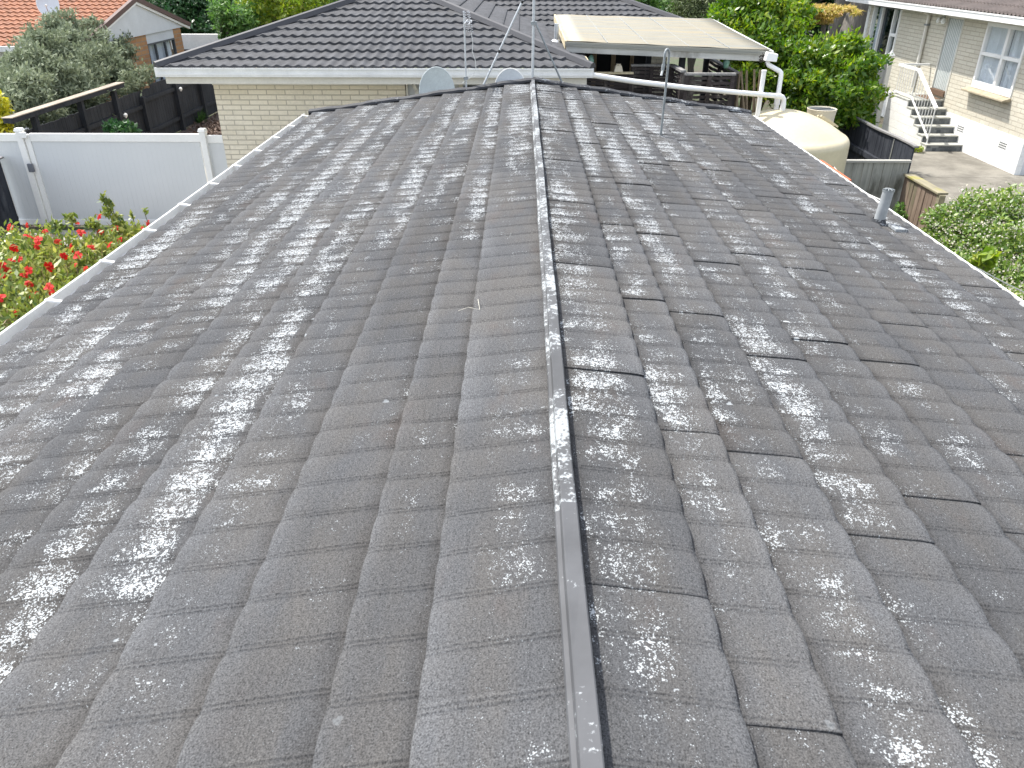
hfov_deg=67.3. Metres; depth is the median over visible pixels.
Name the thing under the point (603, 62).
window
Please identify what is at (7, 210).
paling fence
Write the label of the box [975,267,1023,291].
service wire
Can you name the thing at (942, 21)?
floodlight
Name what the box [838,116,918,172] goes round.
board fence
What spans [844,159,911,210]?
paling fence
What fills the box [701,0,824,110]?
tree
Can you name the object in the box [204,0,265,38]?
tree
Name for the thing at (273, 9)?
tree
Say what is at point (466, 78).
television aerial
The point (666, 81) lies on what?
gooseneck pipe
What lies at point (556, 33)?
vent pipe
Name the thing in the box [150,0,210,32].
tree
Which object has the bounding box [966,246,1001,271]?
shrub
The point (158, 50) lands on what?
window
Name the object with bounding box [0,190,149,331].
hibiscus bush
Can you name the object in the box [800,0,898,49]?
tree
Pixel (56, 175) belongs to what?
garden fence
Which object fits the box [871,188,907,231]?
vent pipe
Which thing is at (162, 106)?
board fence
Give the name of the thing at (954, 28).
door
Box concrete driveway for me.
[909,152,1023,259]
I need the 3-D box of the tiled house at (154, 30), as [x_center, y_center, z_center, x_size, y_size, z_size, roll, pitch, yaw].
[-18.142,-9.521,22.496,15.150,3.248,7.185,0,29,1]
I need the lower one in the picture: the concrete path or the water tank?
the concrete path
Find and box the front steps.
[882,93,962,151]
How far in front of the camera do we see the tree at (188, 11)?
32.47 m
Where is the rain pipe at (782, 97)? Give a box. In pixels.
[594,73,785,110]
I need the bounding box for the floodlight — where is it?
[936,15,946,23]
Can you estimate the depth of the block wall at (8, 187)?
14.05 m
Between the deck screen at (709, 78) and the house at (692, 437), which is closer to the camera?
the house at (692, 437)
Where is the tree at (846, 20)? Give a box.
[804,0,880,40]
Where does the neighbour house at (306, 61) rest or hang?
on the ground
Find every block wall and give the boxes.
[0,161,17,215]
[170,34,219,48]
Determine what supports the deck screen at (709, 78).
on the deck
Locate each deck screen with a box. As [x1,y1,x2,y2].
[587,71,633,91]
[631,64,670,96]
[668,64,685,99]
[682,72,735,105]
[708,59,738,106]
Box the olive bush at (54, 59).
[0,6,140,130]
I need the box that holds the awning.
[554,14,773,100]
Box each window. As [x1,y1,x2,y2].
[147,38,176,81]
[574,53,594,85]
[593,54,613,85]
[612,55,632,89]
[631,55,645,88]
[868,5,902,58]
[961,22,1023,102]
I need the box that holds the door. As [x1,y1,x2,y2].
[930,17,965,96]
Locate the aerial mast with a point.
(533, 22)
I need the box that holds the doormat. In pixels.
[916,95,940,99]
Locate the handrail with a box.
[893,63,937,143]
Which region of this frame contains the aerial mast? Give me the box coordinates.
[483,0,562,83]
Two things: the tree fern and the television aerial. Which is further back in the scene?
the tree fern
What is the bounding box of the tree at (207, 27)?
[186,0,281,33]
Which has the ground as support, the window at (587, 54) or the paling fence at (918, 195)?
the paling fence at (918, 195)
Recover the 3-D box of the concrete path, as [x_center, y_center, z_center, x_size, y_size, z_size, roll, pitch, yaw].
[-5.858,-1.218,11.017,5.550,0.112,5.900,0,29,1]
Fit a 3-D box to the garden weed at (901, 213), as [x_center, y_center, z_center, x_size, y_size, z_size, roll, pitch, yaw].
[7.129,-3.169,14.139,0.288,0.317,0.433,0,29,1]
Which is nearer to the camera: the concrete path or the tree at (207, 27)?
the concrete path
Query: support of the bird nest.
attached to the awning
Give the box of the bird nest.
[759,53,765,64]
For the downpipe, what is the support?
attached to the water tank
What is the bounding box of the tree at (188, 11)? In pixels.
[145,0,212,33]
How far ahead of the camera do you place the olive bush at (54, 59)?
17.29 m
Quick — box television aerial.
[463,11,475,86]
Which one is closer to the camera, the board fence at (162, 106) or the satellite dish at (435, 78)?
the satellite dish at (435, 78)
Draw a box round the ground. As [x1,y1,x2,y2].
[0,1,955,241]
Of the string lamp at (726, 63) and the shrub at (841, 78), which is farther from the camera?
the shrub at (841, 78)
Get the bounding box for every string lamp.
[588,54,593,61]
[723,60,729,68]
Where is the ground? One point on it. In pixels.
(698, 66)
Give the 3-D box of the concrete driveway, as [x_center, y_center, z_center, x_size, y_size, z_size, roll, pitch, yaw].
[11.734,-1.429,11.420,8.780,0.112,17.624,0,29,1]
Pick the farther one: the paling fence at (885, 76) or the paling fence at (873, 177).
the paling fence at (885, 76)
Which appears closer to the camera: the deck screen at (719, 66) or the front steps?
the deck screen at (719, 66)
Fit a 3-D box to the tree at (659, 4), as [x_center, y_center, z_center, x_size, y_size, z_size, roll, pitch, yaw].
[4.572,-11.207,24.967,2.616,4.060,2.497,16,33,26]
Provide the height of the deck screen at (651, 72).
1.888 m
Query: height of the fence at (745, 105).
2.209 m
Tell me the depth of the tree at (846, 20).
26.14 m
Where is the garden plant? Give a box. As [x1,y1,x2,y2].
[101,117,142,132]
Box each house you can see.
[0,0,190,128]
[0,77,1023,767]
[153,0,682,167]
[845,0,1023,174]
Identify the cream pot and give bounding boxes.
[614,64,622,71]
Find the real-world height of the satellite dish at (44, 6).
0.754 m
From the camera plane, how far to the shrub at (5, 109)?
14.28 m
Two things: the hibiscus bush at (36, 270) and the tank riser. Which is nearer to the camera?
the hibiscus bush at (36, 270)
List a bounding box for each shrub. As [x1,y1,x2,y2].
[0,89,14,132]
[116,58,159,97]
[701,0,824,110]
[775,25,895,129]
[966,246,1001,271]
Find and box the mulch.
[22,113,221,229]
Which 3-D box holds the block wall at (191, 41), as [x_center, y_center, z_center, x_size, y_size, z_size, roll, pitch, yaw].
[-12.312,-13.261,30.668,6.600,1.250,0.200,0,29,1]
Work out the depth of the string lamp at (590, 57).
13.31 m
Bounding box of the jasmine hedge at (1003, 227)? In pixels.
[919,182,1023,299]
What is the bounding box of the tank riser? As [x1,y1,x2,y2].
[755,70,766,116]
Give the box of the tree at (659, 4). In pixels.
[636,0,680,14]
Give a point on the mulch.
(210, 126)
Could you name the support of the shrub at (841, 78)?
on the ground
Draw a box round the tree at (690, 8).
[664,0,715,99]
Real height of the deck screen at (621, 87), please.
1.768 m
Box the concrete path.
[13,230,122,245]
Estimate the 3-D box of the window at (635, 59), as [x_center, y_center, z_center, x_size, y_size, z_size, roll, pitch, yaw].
[2.835,-6.893,17.212,0.380,1.420,0.049,0,29,1]
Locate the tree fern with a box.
[810,3,863,42]
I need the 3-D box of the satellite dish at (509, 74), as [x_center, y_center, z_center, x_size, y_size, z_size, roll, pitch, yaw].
[0.027,-4.115,11.009,0.434,0.716,0.570,-10,31,-18]
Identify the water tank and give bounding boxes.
[752,108,849,173]
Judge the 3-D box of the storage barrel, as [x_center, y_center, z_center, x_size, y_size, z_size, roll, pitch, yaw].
[5.857,-4.447,14.956,0.544,1.742,0.544,0,29,1]
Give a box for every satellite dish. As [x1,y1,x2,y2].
[36,0,59,13]
[419,67,454,93]
[495,68,523,81]
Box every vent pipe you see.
[551,23,561,42]
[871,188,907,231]
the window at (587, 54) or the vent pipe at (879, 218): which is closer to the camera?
the vent pipe at (879, 218)
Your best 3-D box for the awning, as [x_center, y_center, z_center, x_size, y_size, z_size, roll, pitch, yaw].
[2.671,-5.442,15.250,3.640,3.190,3.505,0,29,1]
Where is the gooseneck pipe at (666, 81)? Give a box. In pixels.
[657,48,669,136]
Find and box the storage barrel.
[807,106,836,125]
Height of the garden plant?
1.335 m
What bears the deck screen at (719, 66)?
on the deck
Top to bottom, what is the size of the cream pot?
0.130 m
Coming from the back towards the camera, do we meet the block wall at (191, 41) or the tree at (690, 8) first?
the block wall at (191, 41)
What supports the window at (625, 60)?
in the neighbour house at (306, 61)
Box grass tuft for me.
[192,108,207,122]
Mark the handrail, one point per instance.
(925, 85)
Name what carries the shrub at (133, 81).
on the ground
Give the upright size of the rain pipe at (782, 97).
0.800 m
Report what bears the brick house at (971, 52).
on the ground
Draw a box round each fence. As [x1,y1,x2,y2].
[0,127,227,226]
[0,157,20,236]
[1,67,255,133]
[735,69,760,112]
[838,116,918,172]
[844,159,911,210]
[871,50,894,126]
[897,173,972,241]
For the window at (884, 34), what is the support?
in the brick house at (971, 52)
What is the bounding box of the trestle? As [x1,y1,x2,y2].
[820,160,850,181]
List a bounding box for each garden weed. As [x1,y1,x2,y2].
[892,201,908,219]
[914,145,923,151]
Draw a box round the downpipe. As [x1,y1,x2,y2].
[763,52,782,108]
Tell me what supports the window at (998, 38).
in the brick house at (971, 52)
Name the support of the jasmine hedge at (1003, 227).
on the ground
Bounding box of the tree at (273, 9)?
[234,0,331,26]
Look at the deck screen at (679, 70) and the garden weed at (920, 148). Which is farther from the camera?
the garden weed at (920, 148)

